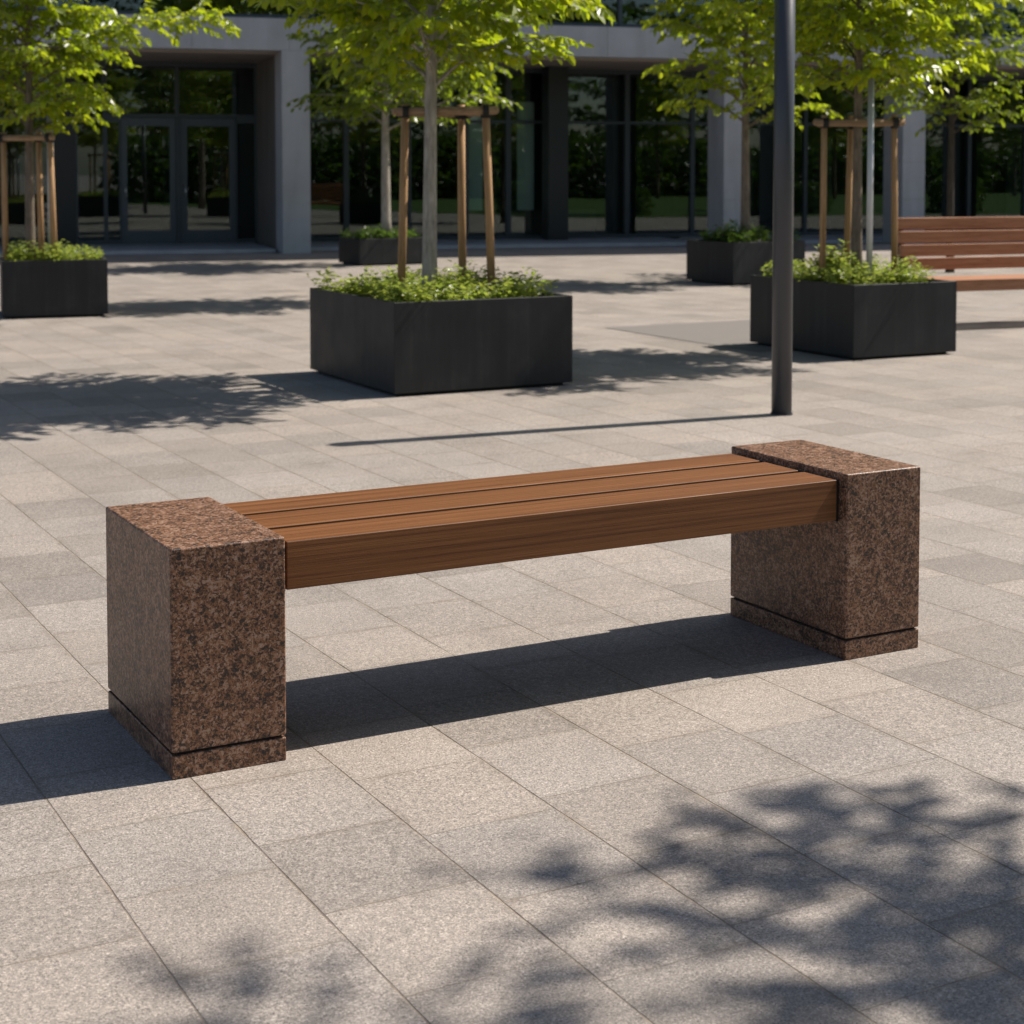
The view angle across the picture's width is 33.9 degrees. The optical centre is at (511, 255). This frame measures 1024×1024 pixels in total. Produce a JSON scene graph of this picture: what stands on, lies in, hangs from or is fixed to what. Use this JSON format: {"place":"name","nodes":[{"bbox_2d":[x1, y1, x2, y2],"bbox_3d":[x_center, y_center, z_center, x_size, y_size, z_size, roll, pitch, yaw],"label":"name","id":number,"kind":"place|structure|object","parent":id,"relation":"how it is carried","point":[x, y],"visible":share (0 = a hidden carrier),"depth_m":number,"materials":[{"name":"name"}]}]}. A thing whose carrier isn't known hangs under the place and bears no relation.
{"place":"outdoors","nodes":[
{"label":"outdoors","id":0,"kind":"place"},
{"bbox_2d":[0,241,1023,1023],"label":"plaza paving","id":1,"kind":"structure","parent":0,"point":[656,783],"depth_m":4.40,"materials":[{"name":"stone"}]},
{"bbox_2d":[0,255,107,318],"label":"planter","id":2,"kind":"object","parent":1,"relation":"on","point":[53,288],"visible":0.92,"depth_m":16.22,"materials":[{"name":"metal"}]},
{"bbox_2d":[0,132,57,260],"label":"tree stake frame","id":3,"kind":"object","parent":2,"relation":"in","point":[38,138],"visible":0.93,"depth_m":16.34,"materials":[{"name":"brown wood"}]},
{"bbox_2d":[46,95,53,249],"bbox_3d":[-4.580,-0.740,16.704,0.067,1.710,0.067,0,3,0],"label":"metal pole","id":4,"kind":"object","parent":2,"relation":"in","point":[49,231],"visible":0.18,"depth_m":16.69,"materials":[{"name":"metal"}]},
{"bbox_2d":[0,237,104,260],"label":"ground cover","id":5,"kind":"object","parent":2,"relation":"in","point":[20,253],"visible":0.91,"depth_m":16.40,"materials":[{"name":"green plant"}]},
{"bbox_2d":[0,0,240,260],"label":"young tree","id":6,"kind":"object","parent":2,"relation":"in","point":[80,18],"visible":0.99,"depth_m":16.25,"materials":[{"name":"green plant"}]},
{"bbox_2d":[339,236,421,265],"bbox_3d":[-1.942,-0.075,25.316,1.120,0.400,0.750,-2,3,-30],"label":"planter","id":7,"kind":"object","parent":1,"relation":"on","point":[367,252],"visible":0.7,"depth_m":24.95,"materials":[{"name":"metal"}]},
{"bbox_2d":[338,224,420,238],"bbox_3d":[-1.938,-0.370,25.273,1.280,0.295,0.812,-2,3,-30],"label":"ground cover","id":8,"kind":"object","parent":7,"relation":"in","point":[377,234],"visible":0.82,"depth_m":25.13,"materials":[{"name":"green plant"}]},
{"bbox_2d":[285,0,513,236],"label":"young tree","id":9,"kind":"object","parent":7,"relation":"in","point":[365,100],"visible":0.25,"depth_m":25.13,"materials":[{"name":"green plant"}]},
{"bbox_2d":[317,0,548,124],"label":"young tree","id":10,"kind":"object","parent":1,"relation":"on","point":[407,84],"visible":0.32,"depth_m":18.33,"materials":[{"name":"green plant"}]},
{"bbox_2d":[310,286,572,395],"bbox_3d":[-0.514,0.546,11.557,1.290,0.600,1.500,-2,3,-27],"label":"planter","id":11,"kind":"object","parent":1,"relation":"on","point":[418,347],"visible":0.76,"depth_m":10.94,"materials":[{"name":"metal"}]},
{"bbox_2d":[241,0,615,299],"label":"young tree","id":12,"kind":"object","parent":11,"relation":"on","point":[389,50],"visible":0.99,"depth_m":11.15,"materials":[{"name":"green plant"}]},
{"bbox_2d":[306,260,559,301],"bbox_3d":[-0.501,0.170,11.533,1.433,0.264,1.593,-2,3,-27],"label":"ground cover","id":13,"kind":"object","parent":11,"relation":"in","point":[390,286],"visible":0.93,"depth_m":11.22,"materials":[{"name":"green plant"}]},
{"bbox_2d":[392,104,498,297],"bbox_3d":[-0.486,-0.345,11.486,0.666,1.388,0.555,-2,3,-28],"label":"tree stake frame","id":14,"kind":"object","parent":11,"relation":"in","point":[459,113],"visible":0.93,"depth_m":11.40,"materials":[{"name":"brown wood"}]},
{"bbox_2d":[106,440,919,779],"bbox_3d":[0.076,0.925,4.772,2.315,0.553,0.575,-2,3,-28],"label":"bench","id":15,"kind":"object","parent":1,"relation":"on","point":[826,548],"visible":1,"depth_m":4.47,"materials":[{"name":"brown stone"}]},
{"bbox_2d":[604,320,771,351],"bbox_3d":[2.257,0.678,14.682,2.000,0.001,2.300,-2,3,-28],"label":"paving inset","id":16,"kind":"object","parent":1,"relation":"on","point":[733,334],"visible":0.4,"depth_m":14.76,"materials":[{"name":"grey stone"}]},
{"bbox_2d":[686,239,804,284],"bbox_3d":[2.958,0.070,21.316,1.150,0.530,0.950,-2,3,-31],"label":"planter","id":17,"kind":"object","parent":1,"relation":"on","point":[728,263],"visible":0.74,"depth_m":20.86,"materials":[{"name":"metal"}]},
{"bbox_2d":[640,0,849,237],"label":"young tree","id":18,"kind":"object","parent":17,"relation":"in","point":[722,41],"visible":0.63,"depth_m":21.18,"materials":[{"name":"green plant"}]},
{"bbox_2d":[698,219,800,241],"bbox_3d":[2.952,-0.311,21.302,1.227,0.329,1.099,-2,3,-31],"label":"ground cover","id":19,"kind":"object","parent":17,"relation":"on","point":[727,234],"visible":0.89,"depth_m":21.15,"materials":[{"name":"green plant"}]},
{"bbox_2d":[770,0,794,415],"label":"lamp post","id":20,"kind":"object","parent":1,"relation":"on","point":[783,187],"visible":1,"depth_m":9.78,"materials":[{"name":"metal"}]},
{"bbox_2d":[750,273,956,359],"bbox_3d":[2.701,0.463,13.427,1.000,0.570,1.340,-2,3,-27],"label":"planter","id":21,"kind":"object","parent":1,"relation":"on","point":[863,321],"visible":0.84,"depth_m":12.89,"materials":[{"name":"metal"}]},
{"bbox_2d":[806,239,850,270],"bbox_3d":[2.549,0.065,13.407,0.402,0.411,0.432,0,3,0],"label":"shrub","id":22,"kind":"object","parent":21,"relation":"on","point":[831,255],"visible":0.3,"depth_m":13.35,"materials":[{"name":"green plant"}]},
{"bbox_2d":[760,250,935,284],"bbox_3d":[2.717,0.085,13.393,1.151,0.279,1.496,-2,3,-27],"label":"ground cover","id":23,"kind":"object","parent":21,"relation":"in","point":[839,274],"visible":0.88,"depth_m":13.03,"materials":[{"name":"green plant"}]},
{"bbox_2d":[813,114,905,282],"bbox_3d":[2.705,-0.412,13.287,0.732,1.394,0.480,0,3,0],"label":"tree stake frame","id":24,"kind":"object","parent":21,"relation":"in","point":[850,123],"visible":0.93,"depth_m":13.12,"materials":[{"name":"brown wood"}]},
{"bbox_2d":[707,0,1023,283],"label":"young tree","id":25,"kind":"object","parent":21,"relation":"on","point":[853,17],"visible":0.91,"depth_m":13.02,"materials":[{"name":"green plant"}]},
{"bbox_2d":[866,78,873,281],"bbox_3d":[2.750,-0.552,12.919,0.050,1.690,0.050,0,3,0],"label":"metal pole","id":26,"kind":"object","parent":21,"relation":"in","point":[870,162],"visible":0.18,"depth_m":12.90,"materials":[{"name":"metal"}]},
{"bbox_2d":[838,0,1023,272],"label":"young tree","id":27,"kind":"object","parent":1,"relation":"on","point":[984,103],"visible":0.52,"depth_m":23.01,"materials":[{"name":"green plant"}]},
{"bbox_2d":[898,216,1023,291],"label":"backrest bench","id":28,"kind":"object","parent":1,"relation":"on","point":[990,282],"visible":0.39,"depth_m":15.57,"materials":[{"name":"red wood"}]},
{"bbox_2d":[0,0,1023,255],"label":"office building","id":29,"kind":"structure","parent":0,"point":[204,142],"depth_m":34.48,"materials":[{"name":"grey stone"}]},
{"bbox_2d":[0,60,50,245],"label":"window","id":30,"kind":"structure","parent":29,"relation":"in","point":[45,118],"depth_m":29.89,"materials":[{"name":"metal"}]},
{"bbox_2d":[2,0,87,10],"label":"window","id":31,"kind":"structure","parent":29,"relation":"in","point":[84,2],"depth_m":27.16,"materials":[{"name":"glass"}]},
{"bbox_2d":[74,60,105,244],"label":"window","id":32,"kind":"structure","parent":29,"relation":"in","point":[101,63],"depth_m":30.22,"materials":[{"name":"metal"}]},
{"bbox_2d":[105,117,121,243],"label":"window","id":33,"kind":"structure","parent":29,"relation":"in","point":[107,119],"depth_m":30.32,"materials":[{"name":"metal"}]},
{"bbox_2d":[104,61,176,117],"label":"window","id":34,"kind":"structure","parent":29,"relation":"in","point":[136,63],"depth_m":30.44,"materials":[{"name":"metal"}]},
{"bbox_2d":[88,0,202,15],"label":"window","id":35,"kind":"structure","parent":29,"relation":"in","point":[121,6],"depth_m":27.53,"materials":[{"name":"glass"}]},
{"bbox_2d":[121,118,176,243],"bbox_3d":[-6.586,-1.355,30.523,0.966,2.279,0.138,-1,3,-17],"label":"door","id":36,"kind":"structure","parent":29,"relation":"in","point":[136,236],"depth_m":30.54,"materials":[{"name":"metal"}]},
{"bbox_2d":[181,118,235,242],"bbox_3d":[-5.562,-1.371,30.835,0.976,2.279,0.138,-1,3,-17],"label":"door","id":37,"kind":"structure","parent":29,"relation":"in","point":[188,236],"depth_m":30.85,"materials":[{"name":"metal"}]},
{"bbox_2d":[177,62,256,118],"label":"window","id":38,"kind":"structure","parent":29,"relation":"in","point":[179,64],"depth_m":30.79,"materials":[{"name":"metal"}]},
{"bbox_2d":[235,118,257,242],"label":"window","id":39,"kind":"structure","parent":29,"relation":"in","point":[237,120],"depth_m":31.02,"materials":[{"name":"metal"}]},
{"bbox_2d":[203,0,312,18],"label":"window","id":40,"kind":"structure","parent":29,"relation":"in","point":[240,9],"depth_m":28.04,"materials":[{"name":"glass"}]},
{"bbox_2d":[310,64,346,241],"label":"window","id":41,"kind":"structure","parent":29,"relation":"in","point":[312,67],"depth_m":31.54,"materials":[{"name":"metal"}]},
{"bbox_2d":[346,65,408,235],"bbox_3d":[-2.548,-1.930,31.770,1.200,3.298,0.120,-1,3,-17],"label":"window","id":42,"kind":"structure","parent":29,"relation":"in","point":[390,120],"depth_m":31.59,"materials":[{"name":"metal"}]},
{"bbox_2d":[408,67,465,239],"bbox_3d":[-1.435,-1.948,32.110,1.130,3.298,0.120,-1,3,-17],"label":"window","id":43,"kind":"structure","parent":29,"relation":"in","point":[438,237],"depth_m":31.95,"materials":[{"name":"metal"}]},
{"bbox_2d":[466,67,508,239],"bbox_3d":[-0.489,-1.963,32.399,0.850,3.298,0.120,-1,3,-17],"label":"window","id":44,"kind":"structure","parent":29,"relation":"in","point":[506,79],"depth_m":32.43,"materials":[{"name":"metal"}]},
{"bbox_2d":[509,68,541,238],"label":"window","id":45,"kind":"structure","parent":29,"relation":"in","point":[526,70],"depth_m":32.52,"materials":[{"name":"metal"}]},
{"bbox_2d":[523,0,620,26],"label":"window","id":46,"kind":"structure","parent":29,"relation":"in","point":[614,6],"depth_m":29.82,"materials":[{"name":"glass"}]},
{"bbox_2d":[568,69,627,237],"bbox_3d":[1.634,-1.997,33.047,1.310,3.298,0.120,-1,3,-17],"label":"window","id":47,"kind":"structure","parent":29,"relation":"in","point":[571,71],"depth_m":33.13,"materials":[{"name":"metal"}]},
{"bbox_2d":[627,70,693,237],"bbox_3d":[2.931,-2.018,33.443,1.400,3.298,0.120,-1,3,-17],"label":"window","id":48,"kind":"structure","parent":29,"relation":"in","point":[630,72],"depth_m":33.48,"materials":[{"name":"metal"}]},
{"bbox_2d":[621,0,712,28],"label":"window","id":49,"kind":"structure","parent":29,"relation":"in","point":[632,11],"depth_m":30.09,"materials":[{"name":"glass"}]},
{"bbox_2d":[693,71,707,236],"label":"window","id":50,"kind":"structure","parent":29,"relation":"in","point":[695,72],"depth_m":33.61,"materials":[{"name":"metal"}]},
{"bbox_2d":[720,0,807,29],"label":"window","id":51,"kind":"structure","parent":29,"relation":"in","point":[741,1],"depth_m":30.75,"materials":[{"name":"glass"}]},
{"bbox_2d":[749,74,806,235],"bbox_3d":[5.350,-2.057,34.182,1.320,3.298,0.120,-1,3,-17],"label":"window","id":52,"kind":"structure","parent":29,"relation":"in","point":[804,100],"depth_m":34.35,"materials":[{"name":"metal"}]},
{"bbox_2d":[805,73,851,234],"bbox_3d":[6.558,-2.076,34.549,1.210,3.298,0.120,-1,3,-17],"label":"window","id":53,"kind":"structure","parent":29,"relation":"in","point":[807,124],"depth_m":34.37,"materials":[{"name":"metal"}]},
{"bbox_2d":[862,231,882,233],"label":"window","id":54,"kind":"structure","parent":29,"relation":"in","point":[863,232],"depth_m":34.89,"materials":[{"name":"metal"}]},
{"bbox_2d":[924,76,970,230],"bbox_3d":[8.941,-2.114,35.278,1.430,3.298,0.120,-1,3,-17],"label":"window","id":55,"kind":"structure","parent":29,"relation":"in","point":[968,81],"depth_m":35.45,"materials":[{"name":"metal"}]},
{"bbox_2d":[932,4,982,35],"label":"window","id":56,"kind":"structure","parent":29,"relation":"in","point":[976,15],"depth_m":32.03,"materials":[{"name":"glass"}]},
{"bbox_2d":[969,76,1023,229],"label":"window","id":57,"kind":"structure","parent":29,"relation":"in","point":[978,78],"depth_m":35.71,"materials":[{"name":"metal"}]},
{"bbox_2d":[982,0,1023,37],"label":"window","id":58,"kind":"structure","parent":29,"relation":"in","point":[1007,27],"depth_m":32.27,"materials":[{"name":"glass"}]}
]}

